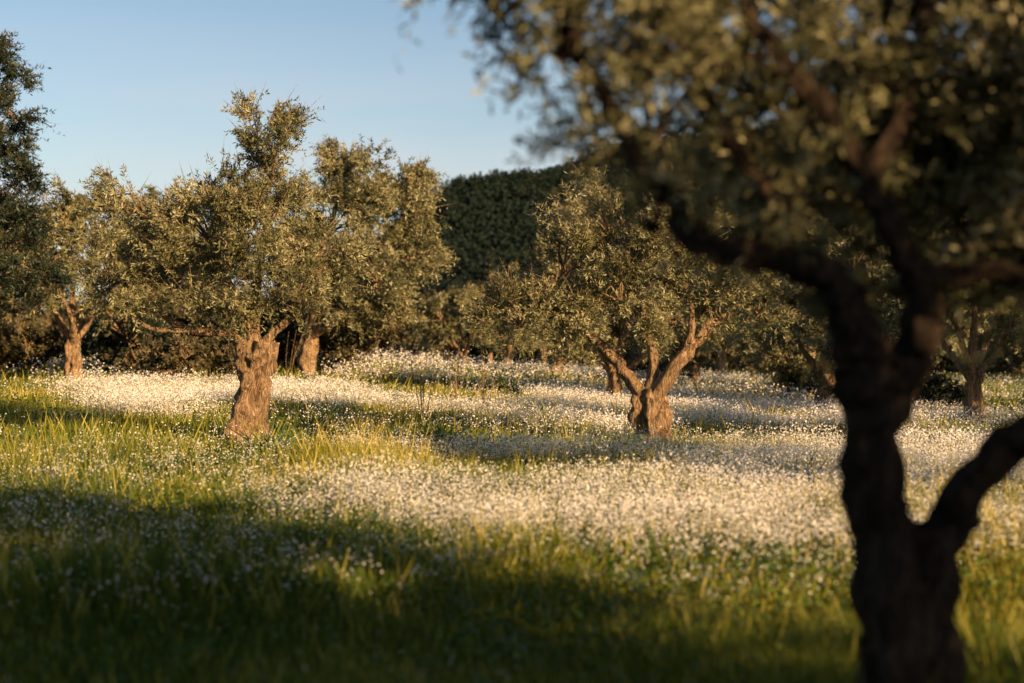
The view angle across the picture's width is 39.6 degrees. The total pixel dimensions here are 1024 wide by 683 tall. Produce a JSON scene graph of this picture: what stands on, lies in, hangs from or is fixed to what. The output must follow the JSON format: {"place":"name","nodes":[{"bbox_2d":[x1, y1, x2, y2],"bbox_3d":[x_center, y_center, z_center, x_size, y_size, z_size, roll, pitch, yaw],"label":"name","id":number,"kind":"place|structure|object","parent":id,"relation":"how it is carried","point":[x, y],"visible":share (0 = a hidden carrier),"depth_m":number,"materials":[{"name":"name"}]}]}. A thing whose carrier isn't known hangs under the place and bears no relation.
{"place":"outdoors","nodes":[
{"label":"outdoors","id":0,"kind":"place"},
{"bbox_2d":[194,411,229,425],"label":"spiky weed","id":1,"kind":"object","parent":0,"point":[216,418],"visible":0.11,"depth_m":21.02,"materials":[{"name":"green plant"}]},
{"bbox_2d":[0,0,989,311],"label":"sky","id":2,"kind":"structure","parent":0,"point":[142,86],"materials":[{"name":"blue"}]},
{"bbox_2d":[0,348,1023,682],"bbox_3d":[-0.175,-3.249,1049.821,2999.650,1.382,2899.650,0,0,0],"label":"ground","id":3,"kind":"structure","parent":0,"point":[1004,374],"depth_m":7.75,"materials":[{"name":"green plant"}]},
{"bbox_2d":[0,235,13,333],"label":"olive tree","id":4,"kind":"object","parent":3,"relation":"on","point":[3,305],"visible":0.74,"depth_m":31.94,"materials":[{"name":"green plant"}]},
{"bbox_2d":[0,305,42,375],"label":"shrub","id":5,"kind":"object","parent":3,"relation":"on","point":[6,338],"visible":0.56,"depth_m":39.02,"materials":[{"name":"green plant"}]},
{"bbox_2d":[2,297,54,374],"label":"shrub","id":6,"kind":"object","parent":3,"relation":"on","point":[33,318],"visible":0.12,"depth_m":40.64,"materials":[{"name":"green plant"}]},
{"bbox_2d":[0,192,76,325],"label":"olive tree","id":7,"kind":"object","parent":3,"relation":"on","point":[63,311],"visible":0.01,"depth_m":46.13,"materials":[{"name":"green plant"}]},
{"bbox_2d":[0,28,82,310],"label":"tree","id":8,"kind":"object","parent":3,"relation":"on","point":[14,213],"visible":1,"depth_m":29.89,"materials":[{"name":"green plant"}]},
{"bbox_2d":[0,312,90,375],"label":"shrub","id":9,"kind":"object","parent":3,"relation":"on","point":[47,343],"visible":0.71,"depth_m":39.67,"materials":[{"name":"green plant"}]},
{"bbox_2d":[35,308,57,325],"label":"shrub","id":10,"kind":"object","parent":3,"relation":"on","point":[55,322],"visible":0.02,"depth_m":46.16,"materials":[{"name":"green plant"}]},
{"bbox_2d":[0,167,149,379],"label":"olive tree","id":11,"kind":"object","parent":3,"relation":"on","point":[68,214],"visible":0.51,"depth_m":32.42,"materials":[{"name":"green plant"}]},
{"bbox_2d":[45,299,115,352],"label":"shrub","id":12,"kind":"object","parent":3,"relation":"on","point":[76,306],"depth_m":82.57,"materials":[{"name":"green plant"}]},
{"bbox_2d":[57,280,204,372],"bbox_3d":[-10.142,-0.255,38.700,4.076,3.195,5.063,0,0,-27],"label":"shrub","id":13,"kind":"object","parent":3,"relation":"on","point":[115,359],"visible":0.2,"depth_m":37.30,"materials":[{"name":"green plant"}]},
{"bbox_2d":[60,298,220,373],"bbox_3d":[-10.111,-0.090,37.469,3.865,2.765,4.268,0,0,24],"label":"shrub","id":14,"kind":"object","parent":3,"relation":"on","point":[124,339],"visible":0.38,"depth_m":36.93,"materials":[{"name":"green plant"}]},
{"bbox_2d":[111,259,206,290],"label":"olive tree","id":15,"kind":"object","parent":3,"relation":"on","point":[179,283],"depth_m":57.38,"materials":[{"name":"green plant"}]},
{"bbox_2d":[132,326,210,383],"bbox_3d":[-7.942,0.364,32.808,1.627,1.602,2.793,0,0,-27],"label":"shrub","id":16,"kind":"object","parent":3,"relation":"on","point":[166,356],"visible":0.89,"depth_m":32.59,"materials":[{"name":"green plant"}]},
{"bbox_2d":[112,175,252,306],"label":"olive tree","id":17,"kind":"object","parent":3,"relation":"on","point":[163,274],"visible":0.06,"depth_m":42.46,"materials":[{"name":"green plant"}]},
{"bbox_2d":[60,83,397,448],"bbox_3d":[-3.789,-0.909,18.791,4.361,5.201,2.526,0,0,9],"label":"olive tree","id":18,"kind":"object","parent":3,"relation":"on","point":[250,204],"visible":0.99,"depth_m":18.61,"materials":[{"name":"green plant"}]},
{"bbox_2d":[189,325,279,377],"bbox_3d":[-6.878,0.360,34.832,2.682,1.692,2.159,0,0,35],"label":"shrub","id":19,"kind":"object","parent":3,"relation":"on","point":[218,357],"visible":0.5,"depth_m":34.26,"materials":[{"name":"green plant"}]},
{"bbox_2d":[183,283,288,366],"bbox_3d":[-7.879,-0.352,39.636,4.003,3.137,4.972,0,0,-14],"label":"shrub","id":20,"kind":"object","parent":3,"relation":"on","point":[262,317],"visible":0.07,"depth_m":38.30,"materials":[{"name":"green plant"}]},
{"bbox_2d":[239,280,265,299],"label":"shrub","id":21,"kind":"object","parent":3,"relation":"on","point":[247,285],"visible":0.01,"depth_m":82.79,"materials":[{"name":"green plant"}]},
{"bbox_2d":[186,295,335,367],"bbox_3d":[-6.742,-0.169,38.423,4.004,2.594,3.626,0,0,-11],"label":"shrub","id":22,"kind":"object","parent":3,"relation":"on","point":[282,337],"visible":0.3,"depth_m":37.48,"materials":[{"name":"green plant"}]},
{"bbox_2d":[222,412,312,457],"bbox_3d":[-3.000,1.139,17.338,1.106,0.682,1.124,0,0,0],"label":"spiky weed","id":23,"kind":"object","parent":3,"relation":"on","point":[263,446],"visible":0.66,"depth_m":17.41,"materials":[{"name":"green plant"}]},
{"bbox_2d":[286,326,306,376],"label":"dry stalk","id":24,"kind":"object","parent":3,"relation":"on","point":[293,355],"visible":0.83,"depth_m":33.01,"materials":[{"name":"brown plant"}]},
{"bbox_2d":[271,400,340,437],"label":"spiky weed","id":25,"kind":"object","parent":3,"relation":"on","point":[308,422],"visible":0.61,"depth_m":20.16,"materials":[{"name":"green plant"}]},
{"bbox_2d":[283,425,353,446],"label":"spiky weed","id":26,"kind":"object","parent":3,"relation":"on","point":[308,437],"visible":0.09,"depth_m":18.23,"materials":[{"name":"green plant"}]},
{"bbox_2d":[264,286,415,357],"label":"shrub","id":27,"kind":"object","parent":3,"relation":"on","point":[384,343],"visible":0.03,"depth_m":43.23,"materials":[{"name":"green plant"}]},
{"bbox_2d":[278,307,408,369],"bbox_3d":[-4.468,-0.135,37.706,3.786,2.172,2.206,0,0,19],"label":"shrub","id":28,"kind":"object","parent":3,"relation":"on","point":[344,353],"visible":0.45,"depth_m":37.37,"materials":[{"name":"green plant"}]},
{"bbox_2d":[249,129,459,375],"bbox_3d":[-4.129,-2.178,36.230,5.673,6.751,3.981,0,0,0],"label":"olive tree","id":29,"kind":"object","parent":3,"relation":"on","point":[384,195],"visible":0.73,"depth_m":36.12,"materials":[{"name":"green plant"}]},
{"bbox_2d":[363,343,402,358],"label":"shrub","id":30,"kind":"object","parent":3,"relation":"on","point":[392,347],"depth_m":80.58,"materials":[{"name":"green plant"}]},
{"bbox_2d":[370,328,435,359],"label":"shrub","id":31,"kind":"object","parent":3,"relation":"on","point":[396,352],"depth_m":82.54,"materials":[{"name":"green plant"}]},
{"bbox_2d":[381,419,448,443],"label":"spiky weed","id":32,"kind":"object","parent":3,"relation":"on","point":[414,434],"visible":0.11,"depth_m":18.97,"materials":[{"name":"green plant"}]},
{"bbox_2d":[409,342,434,418],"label":"dry stalk","id":33,"kind":"object","parent":3,"relation":"on","point":[422,389],"visible":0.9,"depth_m":24.06,"materials":[{"name":"brown plant"}]},
{"bbox_2d":[372,275,485,360],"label":"shrub","id":34,"kind":"object","parent":3,"relation":"on","point":[410,343],"visible":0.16,"depth_m":78.76,"materials":[{"name":"green plant"}]},
{"bbox_2d":[398,420,467,446],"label":"spiky weed","id":35,"kind":"object","parent":3,"relation":"on","point":[435,436],"visible":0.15,"depth_m":18.45,"materials":[{"name":"green plant"}]},
{"bbox_2d":[401,408,475,444],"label":"spiky weed","id":36,"kind":"object","parent":3,"relation":"on","point":[439,430],"visible":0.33,"depth_m":18.78,"materials":[{"name":"green plant"}]},
{"bbox_2d":[410,303,477,362],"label":"olive tree","id":37,"kind":"object","parent":3,"relation":"on","point":[446,346],"visible":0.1,"depth_m":73.87,"materials":[{"name":"green plant"}]},
{"bbox_2d":[446,344,462,405],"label":"dry stalk","id":38,"kind":"object","parent":3,"relation":"on","point":[456,389],"visible":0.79,"depth_m":27.06,"materials":[{"name":"brown plant"}]},
{"bbox_2d":[434,346,474,359],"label":"shrub","id":39,"kind":"object","parent":3,"relation":"on","point":[452,354],"depth_m":85.86,"materials":[{"name":"green plant"}]},
{"bbox_2d":[413,283,496,364],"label":"olive tree","id":40,"kind":"object","parent":3,"relation":"on","point":[434,308],"visible":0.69,"depth_m":49.57,"materials":[{"name":"green plant"}]},
{"bbox_2d":[419,290,530,360],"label":"shrub","id":41,"kind":"object","parent":3,"relation":"on","point":[474,351],"visible":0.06,"depth_m":83.21,"materials":[{"name":"green plant"}]},
{"bbox_2d":[478,350,496,413],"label":"dry stalk","id":42,"kind":"object","parent":3,"relation":"on","point":[483,380],"visible":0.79,"depth_m":25.95,"materials":[{"name":"brown plant"}]},
{"bbox_2d":[480,247,496,363],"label":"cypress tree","id":43,"kind":"object","parent":3,"relation":"on","point":[488,261],"visible":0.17,"depth_m":77.92,"materials":[{"name":"green plant"}]},
{"bbox_2d":[468,300,538,361],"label":"shrub","id":44,"kind":"object","parent":3,"relation":"on","point":[499,354],"visible":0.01,"depth_m":85.77,"materials":[{"name":"green plant"}]},
{"bbox_2d":[470,349,547,360],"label":"shrub","id":45,"kind":"object","parent":3,"relation":"on","point":[525,353],"visible":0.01,"depth_m":86.35,"materials":[{"name":"green plant"}]},
{"bbox_2d":[0,342,1023,682],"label":"white wildflowers","id":46,"kind":"object","parent":3,"relation":"on","point":[126,390],"visible":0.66,"depth_m":14.78,"materials":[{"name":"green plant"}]},
{"bbox_2d":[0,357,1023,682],"bbox_3d":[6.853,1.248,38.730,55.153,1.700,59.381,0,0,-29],"label":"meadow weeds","id":47,"kind":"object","parent":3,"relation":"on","point":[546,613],"visible":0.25,"depth_m":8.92,"materials":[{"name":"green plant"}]},
{"bbox_2d":[479,296,546,368],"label":"olive tree","id":48,"kind":"object","parent":3,"relation":"on","point":[523,343],"visible":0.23,"depth_m":53.44,"materials":[{"name":"green plant"}]},
{"bbox_2d":[524,336,546,366],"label":"olive tree","id":49,"kind":"object","parent":3,"relation":"on","point":[541,353],"visible":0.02,"depth_m":69.95,"materials":[{"name":"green plant"}]},
{"bbox_2d":[487,219,591,376],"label":"olive tree","id":50,"kind":"object","parent":3,"relation":"on","point":[533,259],"visible":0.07,"depth_m":40.78,"materials":[{"name":"green plant"}]},
{"bbox_2d":[522,396,574,415],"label":"spiky weed","id":51,"kind":"object","parent":3,"relation":"on","point":[541,409],"visible":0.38,"depth_m":24.84,"materials":[{"name":"green plant"}]},
{"bbox_2d":[506,337,594,364],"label":"shrub","id":52,"kind":"object","parent":3,"relation":"on","point":[573,358],"visible":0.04,"depth_m":79.09,"materials":[{"name":"green plant"}]},
{"bbox_2d":[573,344,628,363],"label":"shrub","id":53,"kind":"object","parent":3,"relation":"on","point":[586,355],"visible":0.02,"depth_m":82.37,"materials":[{"name":"green plant"}]},
{"bbox_2d":[560,316,642,372],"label":"olive tree","id":54,"kind":"object","parent":3,"relation":"on","point":[590,345],"depth_m":59.91,"materials":[{"name":"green plant"}]},
{"bbox_2d":[544,217,683,387],"bbox_3d":[2.584,-0.869,38.017,3.685,5.100,4.458,0,0,38],"label":"olive tree","id":55,"kind":"object","parent":3,"relation":"on","point":[612,344],"visible":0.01,"depth_m":37.23,"materials":[{"name":"green plant"}]},
{"bbox_2d":[513,238,721,403],"bbox_3d":[2.322,-0.360,30.449,4.503,4.374,2.872,0,0,13],"label":"olive tree","id":56,"kind":"object","parent":3,"relation":"on","point":[609,368],"visible":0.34,"depth_m":30.13,"materials":[{"name":"green plant"}]},
{"bbox_2d":[454,156,810,441],"bbox_3d":[1.724,-0.460,20.177,5.141,4.376,2.471,0,0,0],"label":"olive tree","id":57,"kind":"object","parent":3,"relation":"on","point":[624,255],"visible":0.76,"depth_m":19.80,"materials":[{"name":"green plant"}]},
{"bbox_2d":[624,344,689,378],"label":"shrub","id":58,"kind":"object","parent":3,"relation":"on","point":[645,365],"visible":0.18,"depth_m":45.53,"materials":[{"name":"green plant"}]},
{"bbox_2d":[632,437,705,464],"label":"spiky weed","id":59,"kind":"object","parent":3,"relation":"on","point":[651,455],"visible":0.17,"depth_m":16.13,"materials":[{"name":"green plant"}]},
{"bbox_2d":[631,280,738,383],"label":"olive tree","id":60,"kind":"object","parent":3,"relation":"on","point":[693,369],"visible":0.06,"depth_m":42.92,"materials":[{"name":"green plant"}]},
{"bbox_2d":[652,437,742,468],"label":"spiky weed","id":61,"kind":"object","parent":3,"relation":"on","point":[703,454],"visible":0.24,"depth_m":15.74,"materials":[{"name":"green plant"}]},
{"bbox_2d":[391,0,1023,682],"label":"olive tree","id":62,"kind":"object","parent":3,"relation":"on","point":[943,116],"visible":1,"depth_m":5.48,"materials":[{"name":"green plant"}]},
{"bbox_2d":[675,256,749,377],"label":"olive tree","id":63,"kind":"object","parent":3,"relation":"on","point":[720,362],"visible":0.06,"depth_m":55.73,"materials":[{"name":"green plant"}]},
{"bbox_2d":[659,321,775,370],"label":"shrub","id":64,"kind":"object","parent":3,"relation":"on","point":[729,356],"visible":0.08,"depth_m":75.74,"materials":[{"name":"green plant"}]},
{"bbox_2d":[694,405,742,423],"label":"spiky weed","id":65,"kind":"object","parent":3,"relation":"on","point":[718,416],"visible":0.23,"depth_m":24.46,"materials":[{"name":"green plant"}]},
{"bbox_2d":[702,316,815,367],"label":"shrub","id":66,"kind":"object","parent":3,"relation":"on","point":[793,351],"visible":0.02,"depth_m":79.49,"materials":[{"name":"green plant"}]},
{"bbox_2d":[728,286,826,398],"bbox_3d":[7.245,-0.282,38.073,2.872,4.374,4.503,0,0,9],"label":"olive tree","id":67,"kind":"object","parent":3,"relation":"on","point":[777,354],"visible":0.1,"depth_m":36.91,"materials":[{"name":"green plant"}]},
{"bbox_2d":[755,348,833,399],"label":"shrub","id":68,"kind":"object","parent":3,"relation":"on","point":[785,377],"visible":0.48,"depth_m":37.36,"materials":[{"name":"green plant"}]},
{"bbox_2d":[754,444,836,483],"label":"spiky weed","id":69,"kind":"object","parent":3,"relation":"on","point":[811,465],"visible":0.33,"depth_m":14.21,"materials":[{"name":"green plant"}]},
{"bbox_2d":[790,287,820,357],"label":"olive tree","id":70,"kind":"object","parent":3,"relation":"on","point":[802,340],"visible":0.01,"depth_m":65.81,"materials":[{"name":"green plant"}]},
{"bbox_2d":[728,216,898,408],"bbox_3d":[6.699,-0.376,30.063,4.235,4.845,3.500,0,0,14],"label":"olive tree","id":71,"kind":"object","parent":3,"relation":"on","point":[822,392],"visible":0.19,"depth_m":29.62,"materials":[{"name":"green plant"}]},
{"bbox_2d":[798,425,843,455],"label":"spiky weed","id":72,"kind":"object","parent":3,"relation":"on","point":[826,439],"visible":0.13,"depth_m":18.05,"materials":[{"name":"green plant"}]},
{"bbox_2d":[814,310,968,363],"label":"olive tree","id":73,"kind":"object","parent":3,"relation":"on","point":[941,351],"depth_m":49.20,"materials":[{"name":"green plant"}]},
{"bbox_2d":[842,229,987,346],"bbox_3d":[11.055,-0.880,39.968,4.544,5.817,4.185,0,0,21],"label":"olive tree","id":74,"kind":"object","parent":3,"relation":"on","point":[968,328],"visible":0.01,"depth_m":38.60,"materials":[{"name":"green plant"}]},
{"bbox_2d":[914,369,964,409],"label":"shrub","id":75,"kind":"object","parent":3,"relation":"on","point":[932,386],"visible":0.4,"depth_m":31.07,"materials":[{"name":"green plant"}]},
{"bbox_2d":[933,354,953,369],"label":"shrub","id":76,"kind":"object","parent":3,"relation":"on","point":[941,361],"visible":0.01,"depth_m":85.82,"materials":[{"name":"green plant"}]},
{"bbox_2d":[876,207,1023,424],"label":"olive tree","id":77,"kind":"object","parent":3,"relation":"on","point":[972,386],"visible":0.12,"depth_m":26.44,"materials":[{"name":"green plant"}]},
{"bbox_2d":[934,312,978,371],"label":"shrub","id":78,"kind":"object","parent":3,"relation":"on","point":[944,362],"depth_m":85.28,"materials":[{"name":"green plant"}]},
{"bbox_2d":[936,340,978,369],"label":"shrub","id":79,"kind":"object","parent":3,"relation":"on","point":[951,362],"visible":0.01,"depth_m":88.58,"materials":[{"name":"green plant"}]},
{"bbox_2d":[946,308,1023,371],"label":"shrub","id":80,"kind":"object","parent":3,"relation":"on","point":[954,346],"visible":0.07,"depth_m":81.25,"materials":[{"name":"green plant"}]},
{"bbox_2d":[968,314,1023,373],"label":"shrub","id":81,"kind":"object","parent":3,"relation":"on","point":[1014,364],"visible":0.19,"depth_m":80.58,"materials":[{"name":"green plant"}]},
{"bbox_2d":[978,289,1023,365],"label":"olive tree","id":82,"kind":"object","parent":3,"relation":"on","point":[1020,350],"visible":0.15,"depth_m":32.47,"materials":[{"name":"green plant"}]},
{"bbox_2d":[377,163,1016,319],"bbox_3d":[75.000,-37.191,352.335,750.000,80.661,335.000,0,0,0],"label":"hill","id":83,"kind":"structure","parent":0,"point":[436,288],"depth_m":275.03,"materials":[{"name":"green plant"}]},
{"bbox_2d":[269,115,939,302],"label":"hillside forest","id":84,"kind":"object","parent":83,"relation":"on","point":[459,190],"visible":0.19,"depth_m":312.83,"materials":[{"name":"green plant"}]}
]}

